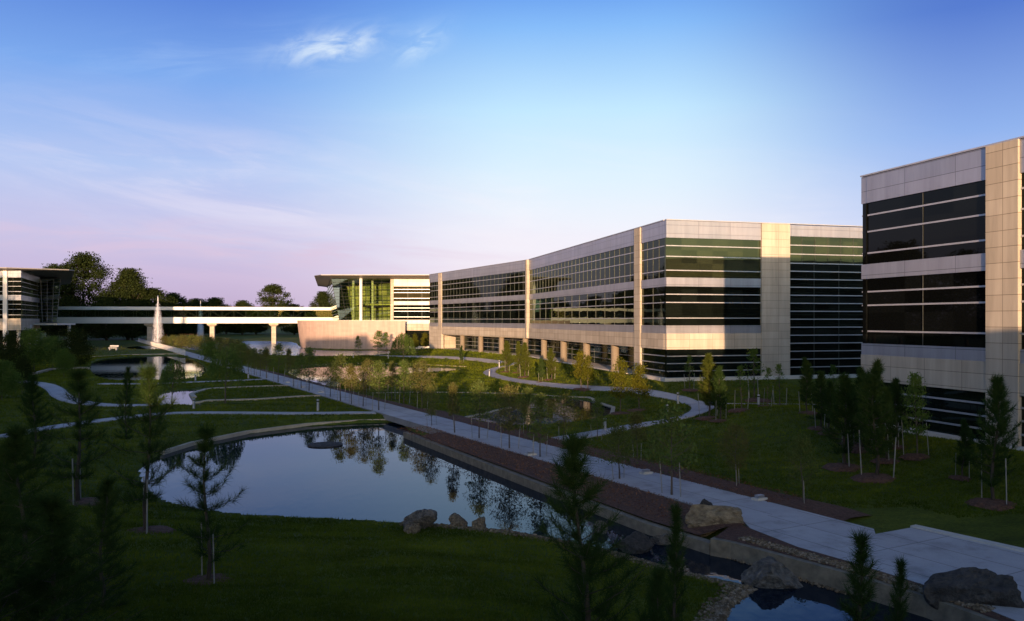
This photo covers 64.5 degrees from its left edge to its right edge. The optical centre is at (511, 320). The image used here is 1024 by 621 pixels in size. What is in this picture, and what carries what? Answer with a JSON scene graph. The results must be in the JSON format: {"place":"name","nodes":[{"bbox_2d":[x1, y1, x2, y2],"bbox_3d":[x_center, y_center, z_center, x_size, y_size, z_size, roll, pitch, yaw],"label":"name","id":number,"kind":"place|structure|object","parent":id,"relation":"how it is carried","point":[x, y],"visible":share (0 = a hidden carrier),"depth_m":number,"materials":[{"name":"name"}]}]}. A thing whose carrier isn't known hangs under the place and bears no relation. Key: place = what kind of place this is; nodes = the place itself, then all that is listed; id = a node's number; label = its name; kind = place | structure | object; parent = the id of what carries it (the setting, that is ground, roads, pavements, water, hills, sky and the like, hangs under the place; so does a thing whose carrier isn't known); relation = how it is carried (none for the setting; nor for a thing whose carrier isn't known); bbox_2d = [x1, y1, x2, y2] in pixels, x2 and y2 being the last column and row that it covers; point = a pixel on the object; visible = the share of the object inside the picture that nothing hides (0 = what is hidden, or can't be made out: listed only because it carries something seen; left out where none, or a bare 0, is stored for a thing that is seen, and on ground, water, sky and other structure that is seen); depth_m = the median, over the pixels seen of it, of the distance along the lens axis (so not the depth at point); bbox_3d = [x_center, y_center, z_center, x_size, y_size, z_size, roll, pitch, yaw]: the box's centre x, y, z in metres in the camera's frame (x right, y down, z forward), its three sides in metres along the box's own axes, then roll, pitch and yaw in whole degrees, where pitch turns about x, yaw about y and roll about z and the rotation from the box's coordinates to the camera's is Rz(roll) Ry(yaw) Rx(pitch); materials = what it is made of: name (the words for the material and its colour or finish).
{"place":"outdoors","nodes":[
{"label":"outdoors","id":0,"kind":"place"},
{"bbox_2d":[11,381,169,406],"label":"path","id":1,"kind":"structure","parent":0,"point":[54,391],"depth_m":70.54,"materials":[{"name":"concrete"}]},
{"bbox_2d":[90,356,205,379],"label":"pond water","id":2,"kind":"structure","parent":0,"point":[111,368],"depth_m":116.72,"materials":[{"name":"liquid"}]},
{"bbox_2d":[0,411,375,437],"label":"path","id":3,"kind":"structure","parent":0,"point":[238,412],"depth_m":56.02,"materials":[{"name":"concrete"}]},
{"bbox_2d":[182,341,389,355],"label":"pond water","id":4,"kind":"structure","parent":0,"point":[294,347],"depth_m":178.59,"materials":[{"name":"liquid"}]},
{"bbox_2d":[289,365,460,385],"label":"pond water","id":5,"kind":"structure","parent":0,"point":[436,369],"depth_m":106.93,"materials":[{"name":"liquid"}]},
{"bbox_2d":[0,323,1023,620],"bbox_3d":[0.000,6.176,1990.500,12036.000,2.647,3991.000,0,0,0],"label":"ground","id":6,"kind":"structure","parent":0,"point":[1006,527],"depth_m":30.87,"materials":[{"name":"green plant"}]},
{"bbox_2d":[0,360,25,399],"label":"young tree","id":7,"kind":"object","parent":6,"relation":"on","point":[8,375],"visible":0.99,"depth_m":65.34,"materials":[{"name":"green plant"}]},
{"bbox_2d":[0,330,27,367],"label":"young tree","id":8,"kind":"object","parent":6,"relation":"on","point":[10,339],"visible":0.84,"depth_m":95.25,"materials":[{"name":"green plant"}]},
{"bbox_2d":[11,327,57,365],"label":"young tree","id":9,"kind":"object","parent":6,"relation":"on","point":[32,350],"visible":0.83,"depth_m":101.56,"materials":[{"name":"green plant"}]},
{"bbox_2d":[0,267,74,348],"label":"pavilion","id":10,"kind":"structure","parent":6,"relation":"on","point":[26,297],"depth_m":164.46,"materials":[{"name":"metal"}]},
{"bbox_2d":[17,374,64,469],"bbox_3d":[-21.086,4.557,36.023,2.189,4.612,2.220,1,0,33],"label":"pine tree","id":11,"kind":"object","parent":6,"relation":"on","point":[31,388],"visible":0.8,"depth_m":35.96,"materials":[{"name":"green plant"}]},
{"bbox_2d":[0,420,98,614],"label":"pine tree","id":12,"kind":"object","parent":6,"relation":"on","point":[15,447],"visible":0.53,"depth_m":17.01,"materials":[{"name":"green plant"}]},
{"bbox_2d":[0,470,124,620],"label":"pine tree","id":13,"kind":"object","parent":6,"relation":"on","point":[7,588],"visible":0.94,"depth_m":11.23,"materials":[{"name":"green plant"}]},
{"bbox_2d":[50,347,79,373],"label":"young tree","id":14,"kind":"object","parent":6,"relation":"on","point":[61,359],"visible":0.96,"depth_m":92.44,"materials":[{"name":"green plant"}]},
{"bbox_2d":[40,295,93,337],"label":"mature tree","id":15,"kind":"object","parent":6,"relation":"on","point":[57,331],"visible":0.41,"depth_m":259.04,"materials":[{"name":"green plant"}]},
{"bbox_2d":[52,327,97,365],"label":"young tree","id":16,"kind":"object","parent":6,"relation":"on","point":[75,345],"visible":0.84,"depth_m":101.71,"materials":[{"name":"green plant"}]},
{"bbox_2d":[32,364,118,506],"bbox_3d":[-16.275,4.286,30.221,3.128,5.507,3.238,-1,0,-3],"label":"pine tree","id":17,"kind":"object","parent":6,"relation":"on","point":[78,376],"visible":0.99,"depth_m":29.91,"materials":[{"name":"green plant"}]},
{"bbox_2d":[0,481,153,620],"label":"pine tree","id":18,"kind":"object","parent":6,"relation":"on","point":[56,516],"visible":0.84,"depth_m":11.85,"materials":[{"name":"green plant"}]},
{"bbox_2d":[51,251,123,339],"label":"mature tree","id":19,"kind":"object","parent":6,"relation":"on","point":[83,264],"visible":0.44,"depth_m":265.13,"materials":[{"name":"green plant"}]},
{"bbox_2d":[62,474,138,613],"bbox_3d":[-8.630,4.702,16.923,1.728,3.033,1.752,1,-2,-30],"label":"pine tree","id":20,"kind":"object","parent":6,"relation":"on","point":[99,510],"visible":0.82,"depth_m":17.01,"materials":[{"name":"green plant"}]},
{"bbox_2d":[78,296,129,339],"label":"mature tree","id":21,"kind":"object","parent":6,"relation":"on","point":[102,330],"visible":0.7,"depth_m":258.60,"materials":[{"name":"green plant"}]},
{"bbox_2d":[110,365,136,439],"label":"pine tree","id":22,"kind":"object","parent":6,"relation":"on","point":[128,373],"visible":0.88,"depth_m":43.97,"materials":[{"name":"green plant"}]},
{"bbox_2d":[95,267,159,339],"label":"mature tree","id":23,"kind":"object","parent":6,"relation":"on","point":[129,283],"visible":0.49,"depth_m":269.00,"materials":[{"name":"green plant"}]},
{"bbox_2d":[112,299,151,339],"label":"mature tree","id":24,"kind":"object","parent":6,"relation":"on","point":[130,332],"visible":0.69,"depth_m":261.79,"materials":[{"name":"green plant"}]},
{"bbox_2d":[99,359,183,533],"bbox_3d":[-11.368,3.965,25.153,2.532,5.724,2.648,0,0,34],"label":"pine tree","id":25,"kind":"object","parent":6,"relation":"on","point":[150,383],"visible":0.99,"depth_m":25.01,"materials":[{"name":"green plant"}]},
{"bbox_2d":[124,287,182,338],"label":"mature tree","id":26,"kind":"object","parent":6,"relation":"on","point":[159,299],"visible":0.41,"depth_m":273.58,"materials":[{"name":"green plant"}]},
{"bbox_2d":[157,359,185,400],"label":"willow tree","id":27,"kind":"object","parent":6,"relation":"on","point":[166,375],"visible":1,"depth_m":59.67,"materials":[{"name":"green plant"}]},
{"bbox_2d":[150,292,198,336],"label":"mature tree","id":28,"kind":"object","parent":6,"relation":"on","point":[182,303],"visible":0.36,"depth_m":298.91,"materials":[{"name":"green plant"}]},
{"bbox_2d":[57,306,338,342],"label":"footbridge","id":29,"kind":"object","parent":6,"relation":"on","point":[210,321],"visible":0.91,"depth_m":228.13,"materials":[{"name":"white paint"}]},
{"bbox_2d":[168,420,252,585],"bbox_3d":[-6.960,4.306,18.898,1.998,4.074,2.069,0,1,-27],"label":"pine tree","id":30,"kind":"object","parent":6,"relation":"on","point":[207,435],"visible":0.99,"depth_m":18.90,"materials":[{"name":"green plant"}]},
{"bbox_2d":[195,297,239,333],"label":"mature tree","id":31,"kind":"object","parent":6,"relation":"on","point":[216,302],"visible":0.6,"depth_m":342.36,"materials":[{"name":"green plant"}]},
{"bbox_2d":[205,346,245,402],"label":"willow tree","id":32,"kind":"object","parent":6,"relation":"on","point":[230,364],"visible":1,"depth_m":63.91,"materials":[{"name":"green plant"}]},
{"bbox_2d":[227,300,260,334],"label":"mature tree","id":33,"kind":"object","parent":6,"relation":"on","point":[239,328],"visible":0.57,"depth_m":357.55,"materials":[{"name":"green plant"}]},
{"bbox_2d":[252,283,294,316],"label":"mature tree","id":34,"kind":"object","parent":6,"relation":"on","point":[273,290],"visible":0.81,"depth_m":327.65,"materials":[{"name":"green plant"}]},
{"bbox_2d":[162,419,384,454],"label":"kerb","id":35,"kind":"structure","parent":6,"relation":"on","point":[189,444],"depth_m":50.21,"materials":[{"name":"concrete"}]},
{"bbox_2d":[304,291,338,316],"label":"mature tree","id":36,"kind":"object","parent":6,"relation":"on","point":[321,299],"visible":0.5,"depth_m":317.47,"materials":[{"name":"green plant"}]},
{"bbox_2d":[324,353,350,401],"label":"young tree","id":37,"kind":"object","parent":6,"relation":"on","point":[337,362],"visible":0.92,"depth_m":64.87,"materials":[{"name":"green plant"}]},
{"bbox_2d":[297,275,429,348],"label":"pavilion","id":38,"kind":"structure","parent":6,"relation":"on","point":[393,306],"depth_m":185.10,"materials":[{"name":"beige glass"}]},
{"bbox_2d":[394,286,429,300],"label":"window","id":39,"kind":"structure","parent":38,"relation":"in","point":[401,293],"depth_m":185.10,"materials":[{"name":"black glass"}]},
{"bbox_2d":[394,305,429,319],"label":"window","id":40,"kind":"structure","parent":38,"relation":"in","point":[401,312],"depth_m":185.10,"materials":[{"name":"black glass"}]},
{"bbox_2d":[364,360,390,410],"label":"young tree","id":41,"kind":"object","parent":6,"relation":"on","point":[378,367],"visible":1,"depth_m":58.18,"materials":[{"name":"green plant"}]},
{"bbox_2d":[402,358,437,408],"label":"young tree","id":42,"kind":"object","parent":6,"relation":"on","point":[420,364],"visible":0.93,"depth_m":58.59,"materials":[{"name":"green plant"}]},
{"bbox_2d":[403,509,436,528],"bbox_3d":[-3.050,6.721,27.105,1.166,0.903,0.841,0,0,0],"label":"boulder","id":43,"kind":"object","parent":6,"relation":"on","point":[424,518],"visible":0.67,"depth_m":26.83,"materials":[{"name":"stone"}]},
{"bbox_2d":[462,379,492,437],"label":"young tree","id":44,"kind":"object","parent":6,"relation":"on","point":[478,386],"visible":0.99,"depth_m":44.48,"materials":[{"name":"green plant"}]},
{"bbox_2d":[488,382,530,448],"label":"young tree","id":45,"kind":"object","parent":6,"relation":"on","point":[509,401],"visible":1,"depth_m":40.94,"materials":[{"name":"green plant"}]},
{"bbox_2d":[521,392,555,456],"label":"young tree","id":46,"kind":"object","parent":6,"relation":"on","point":[539,402],"visible":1,"depth_m":38.40,"materials":[{"name":"green plant"}]},
{"bbox_2d":[403,432,709,554],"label":"retaining wall","id":47,"kind":"structure","parent":6,"relation":"on","point":[696,543],"depth_m":32.54,"materials":[{"name":"concrete"}]},
{"bbox_2d":[548,391,583,436],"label":"young tree","id":48,"kind":"object","parent":6,"relation":"on","point":[561,424],"visible":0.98,"depth_m":42.50,"materials":[{"name":"green plant"}]},
{"bbox_2d":[423,432,745,534],"bbox_3d":[0.862,6.526,35.862,2.339,0.140,23.962,0,0,-29],"label":"mulch bed","id":49,"kind":"object","parent":6,"relation":"on","point":[643,513],"visible":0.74,"depth_m":30.82,"materials":[{"name":"brown wood"}]},
{"bbox_2d":[394,422,801,517],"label":"bark chips","id":50,"kind":"object","parent":49,"relation":"on","point":[543,471],"visible":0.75,"depth_m":35.46,"materials":[{"name":"wood"}]},
{"bbox_2d":[527,422,661,620],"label":"pine tree","id":51,"kind":"object","parent":6,"relation":"on","point":[572,463],"visible":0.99,"depth_m":12.80,"materials":[{"name":"green plant"}]},
{"bbox_2d":[590,420,642,479],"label":"young tree","id":52,"kind":"object","parent":6,"relation":"on","point":[618,433],"visible":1,"depth_m":33.11,"materials":[{"name":"green plant"}]},
{"bbox_2d":[608,356,633,414],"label":"young tree","id":53,"kind":"object","parent":6,"relation":"on","point":[621,364],"visible":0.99,"depth_m":55.77,"materials":[{"name":"green plant"}]},
{"bbox_2d":[617,531,653,553],"bbox_3d":[3.707,6.836,24.667,0.805,0.775,0.959,0,0,-44],"label":"boulder","id":54,"kind":"object","parent":6,"relation":"on","point":[640,542],"visible":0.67,"depth_m":24.46,"materials":[{"name":"stone"}]},
{"bbox_2d":[625,363,653,411],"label":"young tree","id":55,"kind":"object","parent":6,"relation":"on","point":[637,378],"visible":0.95,"depth_m":57.10,"materials":[{"name":"green plant"}]},
{"bbox_2d":[414,408,869,520],"bbox_3d":[2.508,6.445,42.821,1.689,0.100,37.084,0,0,-29],"label":"mulch bed","id":56,"kind":"object","parent":6,"relation":"on","point":[842,513],"visible":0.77,"depth_m":32.07,"materials":[{"name":"brown wood"}]},
{"bbox_2d":[429,219,862,381],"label":"office building","id":57,"kind":"structure","parent":6,"relation":"on","point":[663,299],"depth_m":74.73,"materials":[{"name":"concrete"}]},
{"bbox_2d":[442,271,524,299],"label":"window","id":58,"kind":"structure","parent":57,"relation":"in","point":[506,284],"depth_m":131.06,"materials":[{"name":"black glass"}]},
{"bbox_2d":[442,300,524,322],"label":"window","id":59,"kind":"structure","parent":57,"relation":"in","point":[498,311],"depth_m":131.06,"materials":[{"name":"black glass"}]},
{"bbox_2d":[455,335,548,354],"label":"window","id":60,"kind":"structure","parent":57,"relation":"in","point":[471,342],"depth_m":134.99,"materials":[{"name":"black glass"}]},
{"bbox_2d":[529,246,633,293],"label":"window","id":61,"kind":"structure","parent":57,"relation":"in","point":[615,266],"depth_m":91.41,"materials":[{"name":"black glass"}]},
{"bbox_2d":[529,290,633,324],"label":"window","id":62,"kind":"structure","parent":57,"relation":"in","point":[616,307],"depth_m":91.41,"materials":[{"name":"black glass"}]},
{"bbox_2d":[549,340,633,368],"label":"window","id":63,"kind":"structure","parent":57,"relation":"in","point":[600,353],"depth_m":97.28,"materials":[{"name":"black glass"}]},
{"bbox_2d":[641,238,664,279],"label":"window","id":64,"kind":"structure","parent":57,"relation":"in","point":[653,252],"depth_m":73.34,"materials":[{"name":"black glass"}]},
{"bbox_2d":[641,287,664,324],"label":"window","id":65,"kind":"structure","parent":57,"relation":"in","point":[653,299],"depth_m":73.34,"materials":[{"name":"black glass"}]},
{"bbox_2d":[641,348,665,376],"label":"window","id":66,"kind":"structure","parent":57,"relation":"in","point":[655,359],"depth_m":73.13,"materials":[{"name":"black glass"}]},
{"bbox_2d":[665,238,760,278],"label":"window","id":67,"kind":"structure","parent":57,"relation":"in","point":[684,257],"depth_m":71.68,"materials":[{"name":"green glass"}]},
{"bbox_2d":[665,286,760,324],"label":"window","id":68,"kind":"structure","parent":57,"relation":"in","point":[684,305],"depth_m":71.68,"materials":[{"name":"black glass"}]},
{"bbox_2d":[666,349,760,377],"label":"window","id":69,"kind":"structure","parent":57,"relation":"in","point":[676,359],"depth_m":71.64,"materials":[{"name":"black glass"}]},
{"bbox_2d":[790,236,862,263],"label":"window","id":70,"kind":"structure","parent":57,"relation":"in","point":[831,250],"depth_m":74.70,"materials":[{"name":"green glass"}]},
{"bbox_2d":[790,263,862,374],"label":"window","id":71,"kind":"structure","parent":57,"relation":"in","point":[826,299],"depth_m":74.70,"materials":[{"name":"black glass"}]},
{"bbox_2d":[631,560,683,620],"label":"pine tree","id":72,"kind":"object","parent":6,"relation":"on","point":[656,581],"visible":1,"depth_m":11.03,"materials":[{"name":"green plant"}]},
{"bbox_2d":[641,400,709,496],"bbox_3d":[5.916,4.847,30.097,2.427,3.775,2.527,1,-2,-26],"label":"young tree","id":73,"kind":"object","parent":6,"relation":"on","point":[672,414],"visible":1,"depth_m":30.06,"materials":[{"name":"green plant"}]},
{"bbox_2d":[660,497,691,620],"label":"pine tree","id":74,"kind":"object","parent":6,"relation":"on","point":[675,561],"visible":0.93,"depth_m":12.04,"materials":[{"name":"green plant"}]},
{"bbox_2d":[695,353,717,420],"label":"pine tree","id":75,"kind":"object","parent":6,"relation":"on","point":[708,364],"visible":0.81,"depth_m":47.64,"materials":[{"name":"green plant"}]},
{"bbox_2d":[685,504,744,536],"bbox_3d":[6.436,6.393,26.144,2.076,1.081,0.923,0,0,-11],"label":"boulder","id":76,"kind":"object","parent":6,"relation":"on","point":[699,515],"visible":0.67,"depth_m":25.75,"materials":[{"name":"stone"}]},
{"bbox_2d":[708,365,727,422],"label":"pine tree","id":77,"kind":"object","parent":6,"relation":"on","point":[720,390],"visible":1,"depth_m":46.30,"materials":[{"name":"green plant"}]},
{"bbox_2d":[714,423,756,485],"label":"young tree","id":78,"kind":"object","parent":6,"relation":"on","point":[735,454],"visible":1,"depth_m":31.65,"materials":[{"name":"green plant"}]},
{"bbox_2d":[781,432,823,502],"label":"young tree","id":79,"kind":"object","parent":6,"relation":"on","point":[802,444],"visible":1,"depth_m":28.69,"materials":[{"name":"green plant"}]},
{"bbox_2d":[798,357,817,414],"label":"pine tree","id":80,"kind":"object","parent":6,"relation":"on","point":[806,368],"visible":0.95,"depth_m":45.53,"materials":[{"name":"green plant"}]},
{"bbox_2d":[806,369,832,430],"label":"pine tree","id":81,"kind":"object","parent":6,"relation":"on","point":[819,383],"visible":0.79,"depth_m":41.70,"materials":[{"name":"green plant"}]},
{"bbox_2d":[819,371,863,471],"bbox_3d":[14.321,4.300,34.718,2.353,4.340,2.150,-2,-1,21],"label":"pine tree","id":82,"kind":"object","parent":6,"relation":"on","point":[845,409],"visible":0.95,"depth_m":34.51,"materials":[{"name":"green plant"}]},
{"bbox_2d":[710,537,999,620],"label":"retaining wall","id":83,"kind":"structure","parent":6,"relation":"on","point":[819,573],"depth_m":21.16,"materials":[{"name":"stone"}]},
{"bbox_2d":[835,527,884,620],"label":"pine tree","id":84,"kind":"object","parent":6,"relation":"on","point":[861,555],"visible":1,"depth_m":12.56,"materials":[{"name":"green plant"}]},
{"bbox_2d":[716,524,1014,620],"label":"gravel bed","id":85,"kind":"object","parent":6,"relation":"on","point":[734,533],"visible":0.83,"depth_m":23.87,"materials":[{"name":"grey gravel"}]},
{"bbox_2d":[737,535,995,612],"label":"gravel","id":86,"kind":"structure","parent":6,"relation":"on","point":[981,608],"depth_m":21.53,"materials":[{"name":"gravel"}]},
{"bbox_2d":[849,357,896,483],"bbox_3d":[14.455,3.978,32.349,2.201,5.139,2.077,0,-1,-41],"label":"pine tree","id":87,"kind":"object","parent":6,"relation":"on","point":[872,431],"visible":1,"depth_m":32.27,"materials":[{"name":"green plant"}]},
{"bbox_2d":[870,386,907,463],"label":"pine tree","id":88,"kind":"object","parent":6,"relation":"on","point":[887,460],"visible":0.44,"depth_m":34.13,"materials":[{"name":"green plant"}]},
{"bbox_2d":[884,553,914,620],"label":"pine tree","id":89,"kind":"object","parent":6,"relation":"on","point":[898,609],"visible":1,"depth_m":12.68,"materials":[{"name":"green plant"}]},
{"bbox_2d":[885,377,913,449],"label":"pine tree","id":90,"kind":"object","parent":6,"relation":"on","point":[894,387],"visible":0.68,"depth_m":35.75,"materials":[{"name":"green plant"}]},
{"bbox_2d":[898,371,931,460],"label":"young tree","id":91,"kind":"object","parent":6,"relation":"on","point":[915,378],"visible":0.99,"depth_m":33.75,"materials":[{"name":"green plant"}]},
{"bbox_2d":[860,136,1023,450],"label":"office building","id":92,"kind":"structure","parent":6,"relation":"on","point":[942,271],"depth_m":37.65,"materials":[{"name":"concrete"}]},
{"bbox_2d":[867,180,985,263],"bbox_3d":[19.988,-4.575,39.257,0.300,3.230,7.512,0,0,-17],"label":"window","id":93,"kind":"structure","parent":92,"relation":"in","point":[950,221],"depth_m":38.85,"materials":[{"name":"black glass"}]},
{"bbox_2d":[867,271,985,347],"bbox_3d":[19.988,-0.485,39.257,0.300,3.410,7.512,0,0,-17],"label":"window","id":94,"kind":"structure","parent":92,"relation":"in","point":[948,309],"depth_m":38.85,"materials":[{"name":"black glass"}]},
{"bbox_2d":[874,382,985,438],"bbox_3d":[19.988,4.235,39.257,0.300,2.130,7.512,0,0,-17],"label":"window","id":95,"kind":"structure","parent":92,"relation":"in","point":[947,407],"depth_m":37.76,"materials":[{"name":"black glass"}]},
{"bbox_2d":[948,419,976,481],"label":"pine tree","id":96,"kind":"object","parent":6,"relation":"on","point":[964,424],"visible":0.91,"depth_m":30.42,"materials":[{"name":"green plant"}]},
{"bbox_2d":[910,524,1023,551],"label":"kerb","id":97,"kind":"structure","parent":6,"relation":"on","point":[988,542],"depth_m":23.97,"materials":[{"name":"concrete"}]},
{"bbox_2d":[922,567,1023,609],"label":"boulder","id":98,"kind":"object","parent":6,"relation":"on","point":[974,585],"visible":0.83,"depth_m":18.61,"materials":[{"name":"grey stone"}]},
{"bbox_2d":[962,373,1022,510],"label":"pine tree","id":99,"kind":"object","parent":6,"relation":"on","point":[998,394],"visible":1,"depth_m":27.64,"materials":[{"name":"green plant"}]},
{"bbox_2d":[0,0,1023,316],"label":"sky","id":100,"kind":"structure","parent":0,"point":[229,150],"materials":[{"name":"blue"}]},
{"bbox_2d":[138,422,932,620],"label":"pond water","id":101,"kind":"structure","parent":0,"point":[382,472],"depth_m":33.34,"materials":[{"name":"blue liquid"}]},
{"bbox_2d":[741,556,802,588],"bbox_3d":[6.908,6.903,21.543,1.608,1.168,0.999,0,0,0],"label":"boulder","id":102,"kind":"object","parent":101,"relation":"in","point":[769,572],"visible":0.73,"depth_m":21.28,"materials":[{"name":"stone"}]},
{"bbox_2d":[472,398,610,424],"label":"pond water","id":103,"kind":"structure","parent":0,"point":[585,408],"depth_m":57.16,"materials":[{"name":"liquid"}]},
{"bbox_2d":[399,521,752,588],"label":"gravel","id":104,"kind":"structure","parent":0,"point":[540,537],"depth_m":25.86,"materials":[{"name":"gravel"}]},
{"bbox_2d":[135,340,1023,620],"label":"path","id":105,"kind":"structure","parent":0,"point":[927,554],"depth_m":25.81,"materials":[{"name":"concrete"}]},
{"bbox_2d":[483,362,713,439],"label":"path","id":106,"kind":"structure","parent":0,"point":[696,408],"depth_m":64.57,"materials":[{"name":"concrete"}]},
{"bbox_2d":[692,581,757,620],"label":"gravel","id":107,"kind":"structure","parent":0,"point":[727,603],"depth_m":20.03,"materials":[{"name":"gravel"}]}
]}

